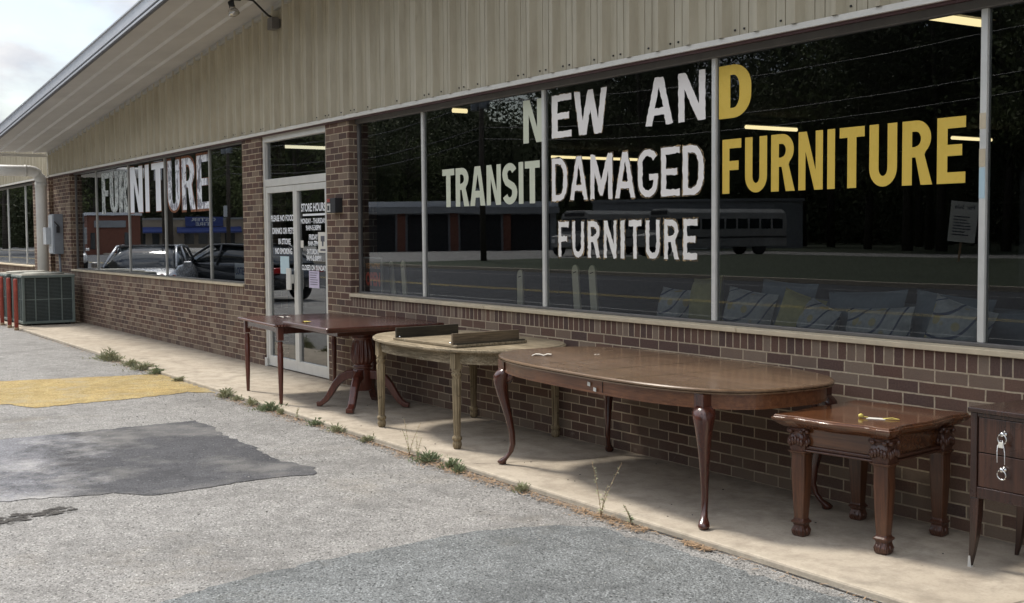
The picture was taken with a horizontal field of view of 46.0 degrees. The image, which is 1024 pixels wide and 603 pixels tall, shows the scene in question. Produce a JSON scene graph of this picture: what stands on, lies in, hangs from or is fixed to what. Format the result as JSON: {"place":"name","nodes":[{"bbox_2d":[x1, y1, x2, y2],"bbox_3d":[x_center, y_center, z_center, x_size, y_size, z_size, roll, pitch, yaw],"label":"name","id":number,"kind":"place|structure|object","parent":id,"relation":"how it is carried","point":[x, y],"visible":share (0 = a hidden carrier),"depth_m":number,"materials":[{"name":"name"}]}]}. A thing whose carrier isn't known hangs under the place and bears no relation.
{"place":"outdoors","nodes":[
{"label":"outdoors","id":0,"kind":"place"},
{"bbox_2d":[0,0,138,122],"label":"sky","id":1,"kind":"structure","parent":0,"point":[38,38],"materials":[{"name":"white"}]},
{"bbox_2d":[0,325,883,602],"bbox_3d":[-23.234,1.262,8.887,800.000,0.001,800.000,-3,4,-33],"label":"parking lot","id":2,"kind":"structure","parent":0,"point":[86,551],"depth_m":6.84,"materials":[{"name":"grey asphalt"}]},
{"bbox_2d":[0,277,4,324],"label":"bollard","id":3,"kind":"object","parent":2,"relation":"on","point":[2,322],"visible":0.88,"depth_m":21.59,"materials":[{"name":"red metal"}]},
{"bbox_2d":[6,278,11,327],"bbox_3d":[-8.763,0.033,21.015,0.073,0.893,0.073,-3,3,-33],"label":"bollard","id":4,"kind":"object","parent":2,"relation":"on","point":[8,290],"visible":0.95,"depth_m":20.99,"materials":[{"name":"red metal"}]},
{"bbox_2d":[13,279,18,329],"bbox_3d":[-8.402,0.063,20.428,0.073,0.893,0.074,-3,5,-33],"label":"bollard","id":5,"kind":"object","parent":2,"relation":"on","point":[15,296],"visible":0.88,"depth_m":20.40,"materials":[{"name":"red metal"}]},
{"bbox_2d":[0,151,55,271],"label":"brick annex","id":6,"kind":"object","parent":2,"relation":"on","point":[18,241],"visible":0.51,"depth_m":26.55,"materials":[{"name":"paint"}]},
{"bbox_2d":[0,182,34,266],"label":"shop window","id":7,"kind":"structure","parent":6,"relation":"in","point":[16,201],"depth_m":27.02,"materials":[{"name":"glass"}]},
{"bbox_2d":[0,165,48,271],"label":"drainpipe","id":8,"kind":"object","parent":6,"relation":"attached to","point":[41,203],"visible":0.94,"depth_m":23.36,"materials":[{"name":"white metal"}]},
{"bbox_2d":[0,506,77,523],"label":"crumbled asphalt","id":9,"kind":"structure","parent":2,"relation":"on","point":[44,512],"depth_m":6.85,"materials":[{"name":"grey asphalt"}]},
{"bbox_2d":[82,346,125,361],"bbox_3d":[-5.116,0.655,15.307,1.120,0.201,0.396,2,4,40],"label":"weed","id":10,"kind":"object","parent":2,"relation":"on","point":[109,356],"visible":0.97,"depth_m":15.29,"materials":[{"name":"green plant"}]},
{"bbox_2d":[0,374,214,407],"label":"yellow painted ground","id":11,"kind":"structure","parent":2,"relation":"on","point":[49,392],"depth_m":12.42,"materials":[{"name":"yellow paint"}]},
{"bbox_2d":[172,375,184,381],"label":"weed","id":12,"kind":"object","parent":11,"relation":"on","point":[179,379],"visible":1,"depth_m":13.07,"materials":[{"name":"green plant"}]},
{"bbox_2d":[112,358,142,366],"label":"weed","id":13,"kind":"object","parent":2,"relation":"on","point":[130,362],"visible":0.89,"depth_m":14.61,"materials":[{"name":"green plant"}]},
{"bbox_2d":[115,361,158,370],"bbox_3d":[-4.376,0.752,14.189,0.597,0.123,0.230,-3,4,-38],"label":"weed","id":14,"kind":"object","parent":2,"relation":"on","point":[141,366],"visible":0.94,"depth_m":14.17,"materials":[{"name":"green plant"}]},
{"bbox_2d":[142,365,164,374],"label":"weed","id":15,"kind":"object","parent":2,"relation":"on","point":[156,370],"visible":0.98,"depth_m":13.76,"materials":[{"name":"green plant"}]},
{"bbox_2d":[0,420,316,500],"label":"asphalt patch","id":16,"kind":"object","parent":2,"relation":"on","point":[156,459],"visible":1,"depth_m":8.38,"materials":[{"name":"grey asphalt"}]},
{"bbox_2d":[209,387,236,401],"bbox_3d":[-2.802,0.886,11.692,0.202,0.111,0.515,0,3,9],"label":"weed","id":17,"kind":"object","parent":2,"relation":"on","point":[225,393],"visible":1,"depth_m":11.73,"materials":[{"name":"green plant"}]},
{"bbox_2d":[226,394,243,400],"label":"weed","id":18,"kind":"object","parent":2,"relation":"on","point":[236,397],"visible":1,"depth_m":11.51,"materials":[{"name":"green plant"}]},
{"bbox_2d":[243,396,257,405],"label":"weed","id":19,"kind":"object","parent":2,"relation":"on","point":[250,402],"visible":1,"depth_m":11.18,"materials":[{"name":"green plant"}]},
{"bbox_2d":[248,400,287,411],"bbox_3d":[-2.196,0.935,10.820,0.405,0.104,0.195,-1,3,-7],"label":"weed","id":20,"kind":"object","parent":2,"relation":"on","point":[268,406],"visible":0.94,"depth_m":10.80,"materials":[{"name":"green plant"}]},
{"bbox_2d":[276,406,284,414],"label":"weed","id":21,"kind":"object","parent":2,"relation":"on","point":[280,411],"visible":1,"depth_m":10.62,"materials":[{"name":"green plant"}]},
{"bbox_2d":[305,417,324,426],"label":"weed","id":22,"kind":"object","parent":2,"relation":"on","point":[314,422],"visible":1,"depth_m":9.96,"materials":[{"name":"green plant"}]},
{"bbox_2d":[321,422,347,432],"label":"weed","id":23,"kind":"object","parent":2,"relation":"on","point":[335,428],"visible":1,"depth_m":9.63,"materials":[{"name":"green plant"}]},
{"bbox_2d":[358,433,375,442],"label":"weed","id":24,"kind":"object","parent":2,"relation":"on","point":[367,438],"visible":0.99,"depth_m":9.16,"materials":[{"name":"green plant"}]},
{"bbox_2d":[402,421,420,454],"bbox_3d":[-0.711,0.971,8.607,0.146,0.255,0.161,0,3,1],"label":"weed","id":25,"kind":"object","parent":2,"relation":"on","point":[410,448],"visible":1,"depth_m":8.57,"materials":[{"name":"brown plant"}]},
{"bbox_2d":[408,447,444,462],"bbox_3d":[-0.572,1.054,8.313,0.308,0.123,0.154,0,3,2],"label":"weed","id":26,"kind":"object","parent":2,"relation":"on","point":[428,457],"visible":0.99,"depth_m":8.31,"materials":[{"name":"green plant"}]},
{"bbox_2d":[1,372,874,602],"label":"loose stones","id":27,"kind":"object","parent":2,"relation":"on","point":[538,502],"visible":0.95,"depth_m":7.28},
{"bbox_2d":[7,326,877,602],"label":"dry litter","id":28,"kind":"object","parent":2,"relation":"on","point":[692,543],"visible":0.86,"depth_m":7.03,"materials":[{"name":"plant"}]},
{"bbox_2d":[436,455,462,468],"bbox_3d":[-0.407,1.073,8.122,0.243,0.103,0.121,-3,4,-40],"label":"weed","id":29,"kind":"object","parent":2,"relation":"on","point":[450,462],"visible":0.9,"depth_m":8.12,"materials":[{"name":"green plant"}]},
{"bbox_2d":[450,459,466,473],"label":"weed","id":30,"kind":"object","parent":2,"relation":"on","point":[459,467],"visible":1,"depth_m":7.97,"materials":[{"name":"green plant"}]},
{"bbox_2d":[160,525,853,602],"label":"darker asphalt patch","id":31,"kind":"object","parent":2,"relation":"on","point":[445,570],"visible":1,"depth_m":5.53,"materials":[{"name":"grey asphalt"}]},
{"bbox_2d":[0,0,1023,545],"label":"furniture store","id":32,"kind":"structure","parent":2,"relation":"on","point":[162,132],"depth_m":13.35,"materials":[{"name":"glass"},{"name":"brown brick"},{"name":"pale painted metal siding"}]},
{"bbox_2d":[43,214,63,271],"bbox_3d":[-8.672,-0.666,22.855,0.267,1.970,0.522,-3,4,-33],"label":"electrical box","id":33,"kind":"object","parent":32,"relation":"attached to","point":[53,234],"visible":0.91,"depth_m":22.70,"materials":[{"name":"grey metal"}]},
{"bbox_2d":[71,141,244,286],"bbox_3d":[-5.652,-1.266,18.484,0.162,1.784,8.936,-3,4,-33],"label":"shop window","id":34,"kind":"structure","parent":32,"relation":"in","point":[129,178],"depth_m":17.79,"materials":[{"name":"metal"}]},
{"bbox_2d":[235,263,243,278],"bbox_3d":[-3.393,-0.383,15.246,0.008,0.200,0.620,-3,4,-33],"label":"notice sign","id":35,"kind":"object","parent":32,"relation":"attached to","point":[239,270],"visible":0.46,"depth_m":15.36,"materials":[{"name":"paper"}]},
{"bbox_2d":[228,0,280,30],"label":"floodlight","id":36,"kind":"object","parent":32,"relation":"attached to","point":[273,23],"visible":1,"depth_m":13.27,"materials":[{"name":"black metal"}]},
{"bbox_2d":[262,125,328,378],"bbox_3d":[-2.412,-0.549,13.452,0.115,2.699,1.836,-3,4,-33],"label":"entrance door","id":37,"kind":"structure","parent":32,"relation":"in","point":[295,184],"depth_m":13.47,"materials":[{"name":"metal"}]},
{"bbox_2d":[285,142,324,149],"bbox_3d":[-2.954,-2.194,16.985,1.100,0.085,0.070,-3,4,-33],"label":"ceiling light","id":38,"kind":"object","parent":32,"relation":"attached to","point":[301,145],"visible":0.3,"depth_m":16.99,"materials":[{"name":"beige plastic"}]},
{"bbox_2d":[327,198,341,212],"bbox_3d":[-1.821,-0.983,12.357,0.090,0.150,0.200,-3,4,-33],"label":"alarm box","id":39,"kind":"object","parent":32,"relation":"attached to","point":[334,205],"visible":1,"depth_m":12.29,"materials":[{"name":"black metal"}]},
{"bbox_2d":[364,257,382,292],"bbox_3d":[-1.389,-0.262,12.078,0.014,0.365,0.400,-3,4,-33],"label":"open sign","id":40,"kind":"object","parent":32,"relation":"attached to","point":[373,274],"visible":0.96,"depth_m":12.06,"materials":[{"name":"white"}]},
{"bbox_2d":[389,261,395,293],"bbox_3d":[-1.190,-0.191,12.009,0.020,0.450,0.084,5,-24,-30],"label":"rounded board","id":41,"kind":"object","parent":32,"relation":"attached to","point":[392,278],"visible":0.74,"depth_m":12.01,"materials":[{"name":"grey wood"}]},
{"bbox_2d":[401,261,407,294],"bbox_3d":[-1.053,-0.185,11.797,0.020,0.450,0.084,5,-21,-30],"label":"rounded board","id":42,"kind":"object","parent":32,"relation":"attached to","point":[404,279],"visible":0.72,"depth_m":11.79,"materials":[{"name":"grey wood"}]},
{"bbox_2d":[452,104,470,112],"bbox_3d":[-0.525,-1.938,12.121,0.220,0.085,0.070,-3,4,-33],"label":"ceiling light","id":43,"kind":"object","parent":32,"relation":"attached to","point":[461,109],"visible":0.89,"depth_m":12.11,"materials":[{"name":"white plastic"}]},
{"bbox_2d":[517,270,523,303],"bbox_3d":[0.072,-0.046,10.059,0.020,0.450,0.084,5,-12,-32],"label":"rounded board","id":44,"kind":"object","parent":32,"relation":"attached to","point":[520,286],"visible":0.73,"depth_m":10.06,"materials":[{"name":"grey wood"}]},
{"bbox_2d":[572,265,581,308],"bbox_3d":[0.504,-0.068,9.387,0.020,0.450,0.084,5,-15,-31],"label":"rounded board","id":45,"kind":"object","parent":32,"relation":"attached to","point":[576,287],"visible":0.74,"depth_m":9.38,"materials":[{"name":"grey wood"}]},
{"bbox_2d":[588,265,598,310],"bbox_3d":[0.623,-0.059,9.203,0.020,0.450,0.084,5,-15,-31],"label":"rounded board","id":46,"kind":"object","parent":32,"relation":"attached to","point":[593,289],"visible":0.75,"depth_m":9.20,"materials":[{"name":"grey wood"}]},
{"bbox_2d":[549,153,637,160],"bbox_3d":[1.417,-2.404,20.072,1.900,0.085,0.070,-3,4,-33],"label":"ceiling light","id":47,"kind":"object","parent":32,"relation":"attached to","point":[586,156],"visible":0.56,"depth_m":19.94,"materials":[{"name":"white plastic"}]},
{"bbox_2d":[349,0,1023,358],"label":"shop window","id":48,"kind":"structure","parent":32,"relation":"in","point":[721,109],"depth_m":7.81,"materials":[{"name":"metal"}]},
{"bbox_2d":[742,121,799,131],"bbox_3d":[3.119,-2.102,14.491,0.900,0.085,0.070,-3,4,-33],"label":"ceiling light","id":49,"kind":"object","parent":32,"relation":"attached to","point":[770,126],"visible":1,"depth_m":14.45,"materials":[{"name":"white plastic"}]},
{"bbox_2d":[932,6,997,26],"bbox_3d":[2.606,-1.678,7.091,0.700,0.085,0.070,-3,4,-33],"label":"ceiling light","id":50,"kind":"object","parent":32,"relation":"attached to","point":[972,19],"visible":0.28,"depth_m":7.12,"materials":[{"name":"white plastic"}]},
{"bbox_2d":[948,133,994,141],"bbox_3d":[6.266,-2.237,16.433,0.900,0.085,0.070,-3,4,-33],"label":"ceiling light","id":51,"kind":"object","parent":32,"relation":"attached to","point":[964,136],"visible":0.85,"depth_m":16.32,"materials":[{"name":"white plastic"}]},
{"bbox_2d":[1019,172,1023,284],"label":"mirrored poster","id":52,"kind":"object","parent":32,"relation":"attached to","point":[1021,261],"visible":1,"depth_m":6.05,"materials":[{"name":"white paper"}]},
{"bbox_2d":[510,481,530,493],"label":"weed","id":53,"kind":"object","parent":2,"relation":"on","point":[520,487],"visible":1,"depth_m":7.35,"materials":[{"name":"green plant"}]},
{"bbox_2d":[242,400,881,602],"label":"asphalt crack","id":54,"kind":"object","parent":2,"relation":"on","point":[656,531],"visible":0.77,"depth_m":6.20,"materials":[{"name":"grey asphalt"}]},
{"bbox_2d":[592,462,619,516],"bbox_3d":[0.531,1.040,6.657,0.172,0.318,0.090,-1,3,-9],"label":"weed","id":55,"kind":"object","parent":2,"relation":"on","point":[600,509],"visible":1,"depth_m":6.67,"materials":[{"name":"brown plant"}]},
{"bbox_2d":[623,505,633,522],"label":"weed","id":56,"kind":"object","parent":2,"relation":"on","point":[631,518],"visible":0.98,"depth_m":6.49,"materials":[{"name":"green plant"}]},
{"bbox_2d":[4,320,1023,602],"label":"sidewalk","id":57,"kind":"structure","parent":0,"point":[834,548],"depth_m":7.19,"materials":[{"name":"concrete"}]},
{"bbox_2d":[0,270,46,321],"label":"air conditioner","id":58,"kind":"object","parent":57,"relation":"on","point":[5,275],"visible":0.16,"depth_m":22.13,"materials":[{"name":"black metal"}]},
{"bbox_2d":[11,272,75,325],"bbox_3d":[-8.364,-0.068,21.524,0.900,0.920,0.940,-3,4,-33],"label":"air conditioner","id":59,"kind":"object","parent":57,"relation":"on","point":[46,297],"visible":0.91,"depth_m":21.17,"materials":[{"name":"black metal"}]},
{"bbox_2d":[237,313,375,404],"bbox_3d":[-1.968,0.531,11.684,1.052,0.735,1.262,-2,4,-28],"label":"side table","id":60,"kind":"object","parent":57,"relation":"on","point":[275,325],"visible":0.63,"depth_m":11.66,"materials":[{"name":"brown wood"}]},
{"bbox_2d":[282,316,443,412],"bbox_3d":[-1.334,0.560,10.768,1.100,0.759,1.080,-2,4,-30],"label":"pedestal table","id":61,"kind":"object","parent":57,"relation":"on","point":[361,332],"visible":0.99,"depth_m":10.68,"materials":[{"name":"brown wood"}]},
{"bbox_2d":[373,330,565,448],"bbox_3d":[-0.360,0.652,9.382,1.150,0.728,2.000,-3,4,-33],"label":"oak dining table","id":62,"kind":"object","parent":57,"relation":"on","point":[455,358],"visible":0.74,"depth_m":8.90,"materials":[{"name":"beige wood"}]},
{"bbox_2d":[393,324,526,347],"bbox_3d":[-0.403,0.251,9.115,0.630,0.097,0.880,-3,4,-36],"label":"table leaf","id":63,"kind":"object","parent":62,"relation":"on","point":[448,335],"visible":1,"depth_m":8.92,"materials":[{"name":"brown wood"}]},
{"bbox_2d":[493,346,837,529],"bbox_3d":[0.838,0.752,7.361,1.200,0.739,2.560,-2,4,-30],"label":"cabriole dining table","id":64,"kind":"object","parent":57,"relation":"on","point":[702,388],"visible":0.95,"depth_m":6.75,"materials":[{"name":"brown wood"}]},
{"bbox_2d":[771,400,970,554],"bbox_3d":[1.812,0.874,6.096,0.762,0.622,0.682,-3,4,-41],"label":"carved end table","id":65,"kind":"object","parent":57,"relation":"on","point":[882,447],"visible":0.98,"depth_m":6.00,"materials":[{"name":"brown wood"}]},
{"bbox_2d":[858,413,899,419],"bbox_3d":[1.791,0.563,5.887,0.200,0.022,0.044,1,4,28],"label":"price tag","id":66,"kind":"object","parent":65,"relation":"on","point":[860,415],"visible":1,"depth_m":5.89,"materials":[{"name":"paper"}]},
{"bbox_2d":[968,399,1023,566],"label":"dresser","id":67,"kind":"object","parent":57,"relation":"on","point":[993,477],"visible":1,"depth_m":5.42,"materials":[{"name":"brown wood"}]},
{"bbox_2d":[997,440,1004,464],"bbox_3d":[2.164,0.668,5.340,0.010,0.108,0.043,-3,4,-33],"label":"string tag","id":68,"kind":"object","parent":67,"relation":"hanging from","point":[1000,445],"visible":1,"depth_m":5.33,"materials":[{"name":"white paper"}]},
{"bbox_2d":[815,298,1023,345],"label":"sofa","id":69,"kind":"object","parent":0,"point":[1008,327],"depth_m":6.66,"materials":[{"name":"grey fabric"}]},
{"bbox_2d":[761,278,818,324],"bbox_3d":[1.796,0.060,7.932,0.192,0.400,0.500,11,-1,-33],"label":"pillow","id":70,"kind":"object","parent":69,"relation":"on","point":[778,287],"visible":0.27,"depth_m":7.87,"materials":[{"name":"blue fabric"}]},
{"bbox_2d":[774,287,827,326],"bbox_3d":[1.823,0.113,7.690,0.300,0.340,0.193,22,8,37],"label":"pillow","id":71,"kind":"object","parent":69,"relation":"on","point":[794,303],"visible":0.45,"depth_m":7.64,"materials":[{"name":"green fabric"}]},
{"bbox_2d":[796,297,841,329],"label":"pillow","id":72,"kind":"object","parent":69,"relation":"on","point":[816,314],"visible":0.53,"depth_m":7.39,"materials":[{"name":"fabric"}]},
{"bbox_2d":[829,290,907,330],"bbox_3d":[2.154,0.118,7.380,0.194,0.380,0.620,11,-6,-32],"label":"pillow","id":73,"kind":"object","parent":69,"relation":"on","point":[842,302],"visible":0.3,"depth_m":7.33,"materials":[{"name":"grey fabric"}]},
{"bbox_2d":[846,307,914,335],"bbox_3d":[2.144,0.172,7.066,0.194,0.281,0.500,11,-7,-32],"label":"pillow","id":74,"kind":"object","parent":69,"relation":"on","point":[893,321],"visible":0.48,"depth_m":6.96,"materials":[{"name":"fabric"}]},
{"bbox_2d":[911,289,996,336],"bbox_3d":[2.496,0.143,6.887,0.192,0.380,0.540,11,1,-34],"label":"pillow","id":75,"kind":"object","parent":69,"relation":"on","point":[925,304],"visible":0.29,"depth_m":6.94,"materials":[{"name":"grey fabric"}]},
{"bbox_2d":[924,293,998,341],"bbox_3d":[2.436,0.179,6.612,0.192,0.360,0.380,11,9,-41],"label":"pillow","id":76,"kind":"object","parent":69,"relation":"on","point":[950,319],"visible":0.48,"depth_m":6.55,"materials":[{"name":"fabric"}]},
{"bbox_3d":[1.380,0.609,8.728,0.500,0.860,1.000,-3,4,-33],"label":"window bench","id":77,"kind":"object","parent":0,"visible":0},
{"bbox_2d":[657,286,690,317],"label":"pillow","id":78,"kind":"object","parent":77,"relation":"on","point":[673,303],"visible":0.61,"depth_m":8.61,"materials":[{"name":"fabric"}]},
{"bbox_2d":[689,275,723,320],"bbox_3d":[1.366,0.012,8.486,0.193,0.380,0.300,11,-9,-32],"label":"pillow","id":79,"kind":"object","parent":77,"relation":"on","point":[700,302],"visible":0.59,"depth_m":8.41,"materials":[{"name":"green fabric"}]},
{"bbox_2d":[722,285,778,324],"bbox_3d":[1.565,0.098,8.000,0.193,0.360,0.420,12,2,-40],"label":"pillow","id":80,"kind":"object","parent":77,"relation":"on","point":[744,306],"visible":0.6,"depth_m":7.91,"materials":[{"name":"fabric"}]}
]}

